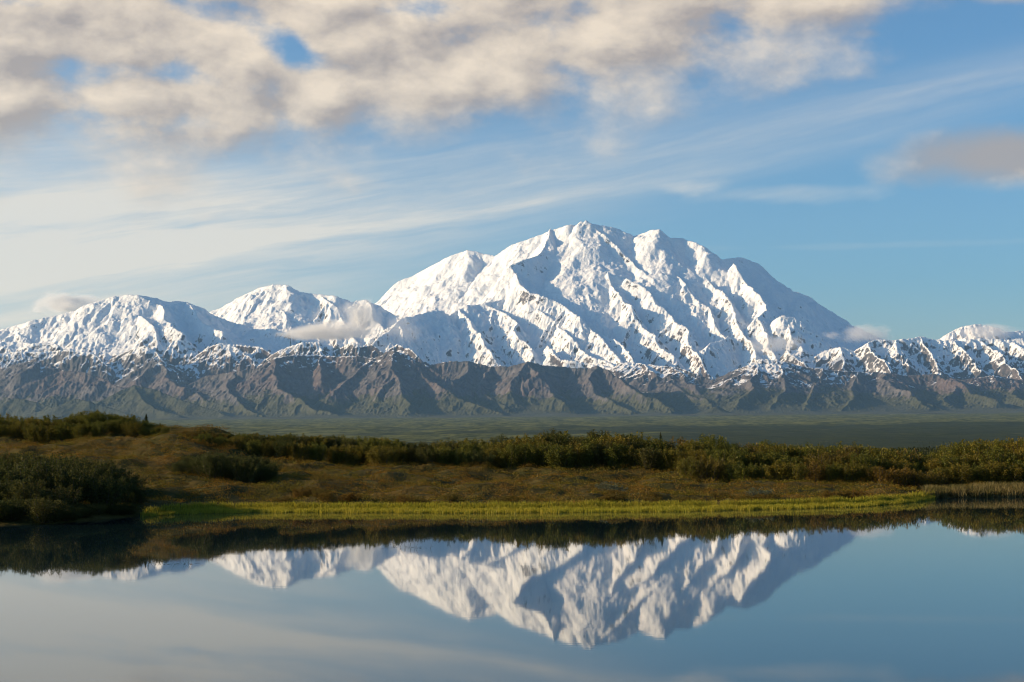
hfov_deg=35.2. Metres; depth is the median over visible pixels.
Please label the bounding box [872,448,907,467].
willow shrub
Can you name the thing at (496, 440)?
willow shrub
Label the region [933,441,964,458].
willow shrub
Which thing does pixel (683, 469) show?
willow shrub
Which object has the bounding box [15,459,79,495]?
willow shrub
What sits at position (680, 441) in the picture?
birch shrub
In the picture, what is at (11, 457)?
willow shrub
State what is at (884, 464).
willow shrub
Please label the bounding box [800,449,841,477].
birch shrub
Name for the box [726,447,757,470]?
willow shrub
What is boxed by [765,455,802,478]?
willow shrub
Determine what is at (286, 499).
birch shrub
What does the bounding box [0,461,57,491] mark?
willow shrub
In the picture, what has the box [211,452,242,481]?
willow shrub
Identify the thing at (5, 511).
willow shrub
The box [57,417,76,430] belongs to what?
willow shrub
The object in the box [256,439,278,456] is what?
willow shrub
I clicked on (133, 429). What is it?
willow shrub
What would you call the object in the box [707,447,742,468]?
willow shrub
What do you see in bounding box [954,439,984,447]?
willow shrub
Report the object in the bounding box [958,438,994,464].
willow shrub
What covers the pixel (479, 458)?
willow shrub
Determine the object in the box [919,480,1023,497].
tussock grass
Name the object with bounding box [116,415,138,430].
willow shrub
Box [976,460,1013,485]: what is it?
willow shrub
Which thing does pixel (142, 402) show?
hills
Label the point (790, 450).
willow shrub
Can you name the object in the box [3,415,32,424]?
willow shrub
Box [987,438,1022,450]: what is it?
willow shrub
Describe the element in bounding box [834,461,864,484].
willow shrub
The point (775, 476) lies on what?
willow shrub
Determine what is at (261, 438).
willow shrub
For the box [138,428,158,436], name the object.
willow shrub
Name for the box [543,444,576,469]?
willow shrub
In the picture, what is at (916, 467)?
willow shrub
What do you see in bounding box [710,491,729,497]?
birch shrub
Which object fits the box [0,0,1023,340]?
sky
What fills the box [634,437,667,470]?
willow shrub
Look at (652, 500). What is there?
birch shrub
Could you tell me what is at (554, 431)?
willow shrub
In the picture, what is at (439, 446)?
willow shrub
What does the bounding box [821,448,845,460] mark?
willow shrub
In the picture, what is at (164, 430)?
willow shrub
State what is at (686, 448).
willow shrub
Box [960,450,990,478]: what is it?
willow shrub
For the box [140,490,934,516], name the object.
sedge
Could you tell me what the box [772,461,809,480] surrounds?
willow shrub
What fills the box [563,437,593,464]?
willow shrub
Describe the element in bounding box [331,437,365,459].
willow shrub
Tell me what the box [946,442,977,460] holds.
willow shrub
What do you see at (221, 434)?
willow shrub
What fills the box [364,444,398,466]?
willow shrub
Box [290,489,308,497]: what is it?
birch shrub
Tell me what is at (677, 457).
willow shrub
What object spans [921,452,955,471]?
willow shrub
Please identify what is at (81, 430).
willow shrub
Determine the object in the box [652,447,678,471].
willow shrub
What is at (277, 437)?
willow shrub
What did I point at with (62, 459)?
willow shrub
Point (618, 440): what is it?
willow shrub
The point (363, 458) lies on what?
willow shrub
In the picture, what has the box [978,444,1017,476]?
willow shrub
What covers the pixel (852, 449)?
birch shrub
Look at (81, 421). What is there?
willow shrub
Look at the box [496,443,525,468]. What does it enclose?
willow shrub
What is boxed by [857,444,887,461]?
willow shrub
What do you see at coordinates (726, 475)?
willow shrub
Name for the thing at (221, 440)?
willow shrub
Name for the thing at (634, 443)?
willow shrub
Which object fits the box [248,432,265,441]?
willow shrub
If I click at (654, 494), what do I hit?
birch shrub
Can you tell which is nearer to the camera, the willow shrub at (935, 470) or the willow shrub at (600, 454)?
the willow shrub at (935, 470)
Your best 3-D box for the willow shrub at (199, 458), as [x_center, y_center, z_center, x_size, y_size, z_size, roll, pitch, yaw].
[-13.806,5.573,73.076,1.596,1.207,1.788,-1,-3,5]
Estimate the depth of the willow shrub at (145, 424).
86.28 m
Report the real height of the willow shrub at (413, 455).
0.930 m
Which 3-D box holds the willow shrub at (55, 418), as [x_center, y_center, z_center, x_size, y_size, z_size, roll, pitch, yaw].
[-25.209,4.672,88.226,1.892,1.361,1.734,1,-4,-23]
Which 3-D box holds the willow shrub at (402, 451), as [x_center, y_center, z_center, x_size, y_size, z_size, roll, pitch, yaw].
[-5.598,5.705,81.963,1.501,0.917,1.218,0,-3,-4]
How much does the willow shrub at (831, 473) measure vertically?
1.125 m
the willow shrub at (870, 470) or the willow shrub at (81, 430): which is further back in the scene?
the willow shrub at (81, 430)
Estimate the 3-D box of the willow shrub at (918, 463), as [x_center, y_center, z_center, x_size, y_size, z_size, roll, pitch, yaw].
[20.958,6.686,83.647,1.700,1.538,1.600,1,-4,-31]
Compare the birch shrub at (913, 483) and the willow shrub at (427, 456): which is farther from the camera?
the willow shrub at (427, 456)
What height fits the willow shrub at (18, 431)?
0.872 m
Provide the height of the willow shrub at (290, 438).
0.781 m
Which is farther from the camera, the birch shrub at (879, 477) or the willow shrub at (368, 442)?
the willow shrub at (368, 442)
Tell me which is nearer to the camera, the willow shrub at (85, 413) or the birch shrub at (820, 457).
the birch shrub at (820, 457)
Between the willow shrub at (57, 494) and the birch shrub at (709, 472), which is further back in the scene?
the birch shrub at (709, 472)
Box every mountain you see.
[0,284,429,385]
[365,220,883,379]
[767,315,1023,379]
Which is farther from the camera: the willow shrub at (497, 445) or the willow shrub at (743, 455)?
the willow shrub at (497, 445)
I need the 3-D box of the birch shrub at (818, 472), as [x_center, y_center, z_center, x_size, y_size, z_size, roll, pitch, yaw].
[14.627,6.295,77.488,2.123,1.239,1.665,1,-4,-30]
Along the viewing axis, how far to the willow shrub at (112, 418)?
85.75 m
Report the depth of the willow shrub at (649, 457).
80.88 m
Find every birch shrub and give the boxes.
[182,431,202,439]
[201,430,216,437]
[273,496,293,502]
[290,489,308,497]
[293,486,319,496]
[315,490,339,502]
[343,492,363,500]
[381,495,398,502]
[395,495,413,505]
[411,498,431,503]
[441,493,460,501]
[494,496,517,503]
[593,496,613,502]
[607,492,627,501]
[642,491,661,497]
[642,496,662,503]
[667,436,689,449]
[675,496,698,502]
[690,455,725,482]
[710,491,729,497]
[733,494,755,501]
[740,442,776,456]
[754,494,771,501]
[759,493,780,500]
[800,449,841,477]
[803,459,830,482]
[817,450,856,465]
[818,490,841,497]
[830,446,861,459]
[836,490,851,498]
[838,489,868,499]
[866,466,895,485]
[883,448,925,466]
[885,465,913,487]
[901,468,933,488]
[912,469,950,488]
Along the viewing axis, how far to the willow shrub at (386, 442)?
83.58 m
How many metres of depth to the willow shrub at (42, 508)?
55.63 m
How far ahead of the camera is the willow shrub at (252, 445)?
81.27 m
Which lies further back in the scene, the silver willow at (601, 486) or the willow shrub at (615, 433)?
the willow shrub at (615, 433)
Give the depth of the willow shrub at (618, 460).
81.55 m
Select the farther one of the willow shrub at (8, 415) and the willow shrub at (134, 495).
the willow shrub at (8, 415)
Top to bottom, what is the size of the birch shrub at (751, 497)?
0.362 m
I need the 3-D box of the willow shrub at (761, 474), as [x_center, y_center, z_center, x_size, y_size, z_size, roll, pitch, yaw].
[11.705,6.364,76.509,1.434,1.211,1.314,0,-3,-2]
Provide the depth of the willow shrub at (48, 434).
82.89 m
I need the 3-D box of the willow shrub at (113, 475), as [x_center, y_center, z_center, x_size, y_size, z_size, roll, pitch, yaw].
[-15.621,5.593,63.014,2.318,1.428,2.268,0,-3,-3]
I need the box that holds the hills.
[0,385,1023,420]
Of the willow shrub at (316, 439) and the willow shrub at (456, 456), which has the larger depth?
the willow shrub at (316, 439)
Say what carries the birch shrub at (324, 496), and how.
on the ground at (781, 429)
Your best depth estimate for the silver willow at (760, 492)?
66.02 m
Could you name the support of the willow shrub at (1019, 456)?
on the ground at (781, 429)
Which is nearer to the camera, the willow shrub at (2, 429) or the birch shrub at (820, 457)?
the birch shrub at (820, 457)
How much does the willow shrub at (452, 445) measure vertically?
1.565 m
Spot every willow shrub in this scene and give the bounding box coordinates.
[0,413,20,421]
[0,418,22,435]
[0,424,9,436]
[0,451,23,465]
[0,454,32,475]
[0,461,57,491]
[0,466,25,486]
[0,478,17,502]
[0,485,8,503]
[0,494,32,520]
[0,501,9,520]
[1,476,49,515]
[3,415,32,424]
[6,422,29,437]
[9,452,44,467]
[10,452,52,483]
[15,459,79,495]
[17,417,43,432]
[21,423,44,442]
[21,451,88,474]
[23,493,70,523]
[28,509,72,521]
[30,483,82,508]
[31,452,80,468]
[33,425,57,443]
[38,415,64,426]
[40,419,57,429]
[44,462,99,505]
[51,421,76,441]
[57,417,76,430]
[65,457,106,470]
[66,422,91,439]
[66,455,114,495]
[67,411,84,420]
[68,415,93,425]
[76,410,106,423]
[80,472,127,511]
[81,411,107,430]
[88,421,112,436]
[88,459,126,485]
[88,466,142,497]
[100,414,125,426]
[106,419,127,433]
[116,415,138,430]
[120,421,144,436]
[120,472,146,491]
[121,485,154,503]
[123,414,140,422]
[135,421,152,428]
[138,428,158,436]
[153,426,170,434]
[164,461,190,472]
[178,456,193,468]
[180,457,204,475]
[188,451,230,479]
[190,452,207,475]
[194,432,213,445]
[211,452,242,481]
[212,436,227,446]
[212,450,234,470]
[214,433,233,439]
[227,435,246,448]
[227,455,262,484]
[229,450,254,476]
[234,433,251,441]
[242,438,264,454]
[245,454,269,466]
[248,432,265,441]
[249,435,269,442]
[252,458,282,482]
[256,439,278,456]
[268,439,299,457]
[269,434,286,442]
[278,435,301,446]
[283,441,311,460]
[286,433,318,451]
[304,441,330,461]
[306,434,332,452]
[322,435,342,453]
[324,445,346,464]
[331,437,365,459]
[336,443,363,466]
[344,435,364,445]
[350,443,372,462]
[357,436,378,459]
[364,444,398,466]
[366,437,388,444]
[374,437,403,460]
[391,444,414,461]
[393,441,413,458]
[406,445,426,462]
[411,441,432,461]
[417,447,439,463]
[424,442,453,464]
[429,446,454,466]
[433,436,466,465]
[438,439,456,445]
[451,448,472,466]
[455,441,486,461]
[456,438,485,461]
[461,448,497,467]
[471,443,492,461]
[481,441,515,468]
[481,447,508,468]
[489,433,512,447]
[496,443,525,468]
[499,435,531,465]
[505,442,541,466]
[514,433,555,466]
[528,442,559,467]
[530,431,566,467]
[531,428,568,442]
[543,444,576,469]
[548,430,580,466]
[558,442,588,469]
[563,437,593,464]
[571,440,597,467]
[579,429,621,439]
[582,435,606,464]
[590,434,631,465]
[591,440,617,467]
[595,431,624,446]
[603,442,632,469]
[615,435,645,467]
[618,445,641,467]
[624,431,657,463]
[633,446,660,468]
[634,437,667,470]
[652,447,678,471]
[653,440,682,466]
[662,450,690,470]
[674,456,703,480]
[675,440,703,456]
[679,449,708,470]
[693,437,723,470]
[699,433,730,450]
[703,445,728,467]
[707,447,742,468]
[711,442,740,453]
[711,457,742,482]
[725,461,761,481]
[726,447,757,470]
[741,451,771,471]
[745,463,773,479]
[750,439,778,449]
[752,441,787,457]
[753,448,788,471]
[763,460,790,482]
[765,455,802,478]
[771,444,804,460]
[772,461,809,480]
[785,448,816,458]
[794,456,818,474]
[797,442,833,460]
[819,461,843,482]
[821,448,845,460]
[826,441,862,453]
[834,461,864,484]
[841,450,880,477]
[855,464,883,482]
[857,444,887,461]
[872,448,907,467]
[872,457,897,473]
[886,457,913,471]
[893,448,924,458]
[907,456,928,479]
[911,462,925,477]
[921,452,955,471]
[921,458,953,480]
[929,467,955,484]
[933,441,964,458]
[937,455,969,479]
[944,463,973,484]
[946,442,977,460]
[948,453,977,471]
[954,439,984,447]
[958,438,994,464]
[959,463,991,483]
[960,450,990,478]
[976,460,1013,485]
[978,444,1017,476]
[982,440,1017,457]
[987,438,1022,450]
[993,462,1023,484]
[996,441,1023,467]
[1003,436,1023,448]
[1009,450,1023,464]
[1010,460,1023,482]
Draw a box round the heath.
[0,423,1022,505]
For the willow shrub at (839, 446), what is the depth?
86.18 m
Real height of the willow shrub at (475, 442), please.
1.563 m
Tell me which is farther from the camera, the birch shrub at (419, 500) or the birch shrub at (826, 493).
the birch shrub at (826, 493)
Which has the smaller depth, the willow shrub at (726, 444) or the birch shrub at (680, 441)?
the willow shrub at (726, 444)
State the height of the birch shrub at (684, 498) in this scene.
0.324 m
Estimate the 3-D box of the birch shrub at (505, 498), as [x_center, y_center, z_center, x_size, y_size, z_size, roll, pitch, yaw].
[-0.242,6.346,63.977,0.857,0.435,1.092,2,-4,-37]
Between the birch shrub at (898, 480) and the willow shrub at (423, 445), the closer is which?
the birch shrub at (898, 480)
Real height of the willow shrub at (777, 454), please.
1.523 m
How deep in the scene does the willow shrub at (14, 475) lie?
60.17 m
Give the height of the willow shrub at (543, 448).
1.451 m
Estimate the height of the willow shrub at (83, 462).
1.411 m
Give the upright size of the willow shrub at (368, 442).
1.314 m
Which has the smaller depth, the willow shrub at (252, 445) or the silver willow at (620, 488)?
the silver willow at (620, 488)
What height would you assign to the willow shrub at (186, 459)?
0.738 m
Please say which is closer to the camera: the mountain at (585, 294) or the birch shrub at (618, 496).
the birch shrub at (618, 496)
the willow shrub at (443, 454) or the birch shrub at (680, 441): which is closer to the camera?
the willow shrub at (443, 454)
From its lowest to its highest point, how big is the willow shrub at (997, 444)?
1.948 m
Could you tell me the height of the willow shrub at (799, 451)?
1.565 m
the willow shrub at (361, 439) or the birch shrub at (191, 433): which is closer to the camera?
the birch shrub at (191, 433)
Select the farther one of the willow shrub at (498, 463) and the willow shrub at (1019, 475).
the willow shrub at (498, 463)
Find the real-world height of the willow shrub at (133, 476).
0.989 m
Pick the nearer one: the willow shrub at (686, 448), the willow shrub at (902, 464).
the willow shrub at (902, 464)
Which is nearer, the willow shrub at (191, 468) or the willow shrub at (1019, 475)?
the willow shrub at (191, 468)
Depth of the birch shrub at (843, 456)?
80.47 m
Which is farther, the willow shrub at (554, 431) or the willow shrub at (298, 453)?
the willow shrub at (554, 431)
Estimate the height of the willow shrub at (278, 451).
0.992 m
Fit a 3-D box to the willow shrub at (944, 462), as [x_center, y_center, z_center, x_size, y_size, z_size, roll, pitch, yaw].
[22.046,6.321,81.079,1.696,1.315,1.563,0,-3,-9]
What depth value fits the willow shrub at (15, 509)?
55.97 m
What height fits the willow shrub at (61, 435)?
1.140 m
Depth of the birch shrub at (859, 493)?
66.69 m
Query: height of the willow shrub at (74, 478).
1.752 m
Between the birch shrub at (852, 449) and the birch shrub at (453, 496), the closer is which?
the birch shrub at (453, 496)
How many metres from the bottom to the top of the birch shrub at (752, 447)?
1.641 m
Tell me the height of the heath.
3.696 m
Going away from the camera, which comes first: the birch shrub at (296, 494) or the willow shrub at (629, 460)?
the birch shrub at (296, 494)
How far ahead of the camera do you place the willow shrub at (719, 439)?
86.43 m
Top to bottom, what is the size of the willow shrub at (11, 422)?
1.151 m
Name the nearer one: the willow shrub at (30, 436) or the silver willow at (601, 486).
the silver willow at (601, 486)
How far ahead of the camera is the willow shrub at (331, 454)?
81.79 m
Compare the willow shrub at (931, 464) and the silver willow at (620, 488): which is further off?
the willow shrub at (931, 464)
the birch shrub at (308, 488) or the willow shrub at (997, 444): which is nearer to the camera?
the birch shrub at (308, 488)
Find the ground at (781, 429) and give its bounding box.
[0,413,1023,524]
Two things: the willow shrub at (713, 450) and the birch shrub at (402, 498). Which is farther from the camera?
the willow shrub at (713, 450)
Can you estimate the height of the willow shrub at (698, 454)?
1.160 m
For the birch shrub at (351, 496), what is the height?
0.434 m
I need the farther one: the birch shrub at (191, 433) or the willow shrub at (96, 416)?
the willow shrub at (96, 416)
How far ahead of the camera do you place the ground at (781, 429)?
5604.16 m
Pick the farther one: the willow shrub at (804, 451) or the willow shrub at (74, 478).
the willow shrub at (804, 451)
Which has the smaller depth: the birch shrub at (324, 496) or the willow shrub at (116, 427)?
the birch shrub at (324, 496)
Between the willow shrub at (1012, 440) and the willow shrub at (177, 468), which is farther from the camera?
the willow shrub at (1012, 440)
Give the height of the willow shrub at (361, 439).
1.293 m
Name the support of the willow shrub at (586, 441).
on the ground at (781, 429)
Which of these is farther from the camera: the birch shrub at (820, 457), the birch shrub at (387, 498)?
the birch shrub at (820, 457)
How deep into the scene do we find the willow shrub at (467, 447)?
83.40 m
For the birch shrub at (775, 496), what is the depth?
65.61 m
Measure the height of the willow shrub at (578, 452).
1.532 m
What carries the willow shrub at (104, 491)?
on the ground at (781, 429)
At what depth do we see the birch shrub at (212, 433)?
83.62 m
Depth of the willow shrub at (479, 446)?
83.73 m
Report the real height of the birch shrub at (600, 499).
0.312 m
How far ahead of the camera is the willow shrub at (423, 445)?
83.91 m
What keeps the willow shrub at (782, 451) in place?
on the ground at (781, 429)
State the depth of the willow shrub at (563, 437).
84.06 m
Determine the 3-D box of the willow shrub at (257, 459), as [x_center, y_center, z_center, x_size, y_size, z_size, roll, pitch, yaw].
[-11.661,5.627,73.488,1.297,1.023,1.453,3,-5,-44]
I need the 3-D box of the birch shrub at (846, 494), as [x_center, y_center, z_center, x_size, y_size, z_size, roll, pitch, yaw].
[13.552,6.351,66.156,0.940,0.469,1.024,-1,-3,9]
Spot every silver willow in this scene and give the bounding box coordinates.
[595,481,618,492]
[607,485,628,492]
[746,487,773,497]
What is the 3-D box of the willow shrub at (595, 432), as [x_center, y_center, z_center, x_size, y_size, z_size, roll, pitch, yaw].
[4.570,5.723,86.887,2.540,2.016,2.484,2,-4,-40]
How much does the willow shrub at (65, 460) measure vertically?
1.714 m
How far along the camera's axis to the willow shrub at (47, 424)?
85.92 m
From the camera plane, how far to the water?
29.69 m
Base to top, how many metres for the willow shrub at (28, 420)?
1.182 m
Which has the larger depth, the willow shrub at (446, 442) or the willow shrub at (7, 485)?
the willow shrub at (446, 442)
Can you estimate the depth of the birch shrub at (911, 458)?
83.47 m
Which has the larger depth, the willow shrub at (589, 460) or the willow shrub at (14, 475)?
the willow shrub at (589, 460)
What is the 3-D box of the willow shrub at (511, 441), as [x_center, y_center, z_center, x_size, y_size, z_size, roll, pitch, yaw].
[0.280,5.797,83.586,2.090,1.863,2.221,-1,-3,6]
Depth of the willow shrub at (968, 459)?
81.12 m
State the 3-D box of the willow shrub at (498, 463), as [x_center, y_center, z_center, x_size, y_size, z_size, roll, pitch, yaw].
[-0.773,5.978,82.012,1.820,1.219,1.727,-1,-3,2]
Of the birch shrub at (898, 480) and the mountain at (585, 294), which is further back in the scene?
the mountain at (585, 294)
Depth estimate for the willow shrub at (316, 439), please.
83.46 m
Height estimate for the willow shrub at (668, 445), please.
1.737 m
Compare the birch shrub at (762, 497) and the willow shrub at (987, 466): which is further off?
the willow shrub at (987, 466)
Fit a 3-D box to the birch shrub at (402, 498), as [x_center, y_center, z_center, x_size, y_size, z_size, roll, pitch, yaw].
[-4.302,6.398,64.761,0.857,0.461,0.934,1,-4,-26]
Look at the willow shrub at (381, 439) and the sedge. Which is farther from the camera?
the willow shrub at (381, 439)
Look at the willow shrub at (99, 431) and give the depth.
83.08 m
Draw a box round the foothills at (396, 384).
[0,351,686,416]
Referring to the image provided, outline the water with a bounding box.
[0,497,1023,681]
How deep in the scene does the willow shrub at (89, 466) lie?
62.62 m
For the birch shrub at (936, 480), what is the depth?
76.55 m
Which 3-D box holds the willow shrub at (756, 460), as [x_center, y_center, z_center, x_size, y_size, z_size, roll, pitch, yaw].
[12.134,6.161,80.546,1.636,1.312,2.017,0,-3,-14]
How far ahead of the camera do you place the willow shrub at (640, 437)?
86.95 m
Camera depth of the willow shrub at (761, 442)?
86.35 m
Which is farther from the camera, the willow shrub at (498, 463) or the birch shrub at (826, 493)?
the willow shrub at (498, 463)
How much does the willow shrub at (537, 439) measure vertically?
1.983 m
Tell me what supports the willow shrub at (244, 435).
on the ground at (781, 429)
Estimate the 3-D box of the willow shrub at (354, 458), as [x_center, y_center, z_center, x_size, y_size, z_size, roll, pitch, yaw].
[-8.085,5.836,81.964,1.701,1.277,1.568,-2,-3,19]
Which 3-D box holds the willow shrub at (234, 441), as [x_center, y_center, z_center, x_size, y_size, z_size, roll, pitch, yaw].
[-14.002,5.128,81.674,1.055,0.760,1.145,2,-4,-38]
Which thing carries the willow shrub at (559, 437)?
on the ground at (781, 429)
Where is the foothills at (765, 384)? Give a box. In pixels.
[609,359,1023,411]
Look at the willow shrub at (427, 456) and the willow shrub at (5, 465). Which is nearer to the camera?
the willow shrub at (5, 465)
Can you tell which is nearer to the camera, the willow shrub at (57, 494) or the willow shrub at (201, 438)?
the willow shrub at (57, 494)
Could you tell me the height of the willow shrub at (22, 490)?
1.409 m
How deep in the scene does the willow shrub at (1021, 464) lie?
77.89 m
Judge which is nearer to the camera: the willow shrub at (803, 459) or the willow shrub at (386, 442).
the willow shrub at (803, 459)
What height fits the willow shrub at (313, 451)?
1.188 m
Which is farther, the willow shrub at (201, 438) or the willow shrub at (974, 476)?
the willow shrub at (201, 438)
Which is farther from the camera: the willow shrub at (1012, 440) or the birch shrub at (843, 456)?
the willow shrub at (1012, 440)
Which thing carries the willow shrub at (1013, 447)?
on the ground at (781, 429)
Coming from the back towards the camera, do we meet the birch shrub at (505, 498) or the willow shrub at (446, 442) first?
the willow shrub at (446, 442)
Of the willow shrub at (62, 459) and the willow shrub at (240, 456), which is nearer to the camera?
the willow shrub at (62, 459)
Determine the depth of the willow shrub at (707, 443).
83.38 m
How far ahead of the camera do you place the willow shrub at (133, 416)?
87.98 m
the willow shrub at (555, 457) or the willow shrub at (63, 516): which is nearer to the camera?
the willow shrub at (63, 516)
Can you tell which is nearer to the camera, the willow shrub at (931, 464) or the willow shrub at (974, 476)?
the willow shrub at (974, 476)
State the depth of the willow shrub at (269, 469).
72.16 m
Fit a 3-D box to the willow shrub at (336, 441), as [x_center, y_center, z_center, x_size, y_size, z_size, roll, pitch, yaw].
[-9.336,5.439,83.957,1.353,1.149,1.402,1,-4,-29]
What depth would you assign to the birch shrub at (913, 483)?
76.96 m
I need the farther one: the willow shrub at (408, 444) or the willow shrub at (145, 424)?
the willow shrub at (145, 424)
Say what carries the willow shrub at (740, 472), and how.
on the ground at (781, 429)
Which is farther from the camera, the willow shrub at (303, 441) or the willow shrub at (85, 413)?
the willow shrub at (85, 413)
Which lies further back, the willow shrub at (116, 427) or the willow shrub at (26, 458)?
the willow shrub at (116, 427)
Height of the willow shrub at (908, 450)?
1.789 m
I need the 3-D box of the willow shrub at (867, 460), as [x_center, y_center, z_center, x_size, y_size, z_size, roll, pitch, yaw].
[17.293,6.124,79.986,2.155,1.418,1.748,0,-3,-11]
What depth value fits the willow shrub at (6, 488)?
57.91 m
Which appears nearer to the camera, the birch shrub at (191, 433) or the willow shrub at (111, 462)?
the willow shrub at (111, 462)
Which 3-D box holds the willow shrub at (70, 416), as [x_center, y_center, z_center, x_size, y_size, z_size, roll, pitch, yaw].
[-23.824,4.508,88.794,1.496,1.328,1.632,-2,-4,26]
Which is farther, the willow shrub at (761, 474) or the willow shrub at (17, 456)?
the willow shrub at (761, 474)
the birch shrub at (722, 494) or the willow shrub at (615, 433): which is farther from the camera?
the willow shrub at (615, 433)
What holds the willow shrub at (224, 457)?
on the ground at (781, 429)
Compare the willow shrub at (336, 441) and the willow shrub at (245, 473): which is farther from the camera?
the willow shrub at (336, 441)
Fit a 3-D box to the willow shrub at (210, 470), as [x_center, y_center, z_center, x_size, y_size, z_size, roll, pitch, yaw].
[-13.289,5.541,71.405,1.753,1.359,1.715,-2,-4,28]
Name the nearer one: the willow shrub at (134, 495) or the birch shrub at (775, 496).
the willow shrub at (134, 495)
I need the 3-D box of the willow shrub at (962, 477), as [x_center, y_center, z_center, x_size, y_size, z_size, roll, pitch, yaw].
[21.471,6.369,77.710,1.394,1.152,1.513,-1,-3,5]
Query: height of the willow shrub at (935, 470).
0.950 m
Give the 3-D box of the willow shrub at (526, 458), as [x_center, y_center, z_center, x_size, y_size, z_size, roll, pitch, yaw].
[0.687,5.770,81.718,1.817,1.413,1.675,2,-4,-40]

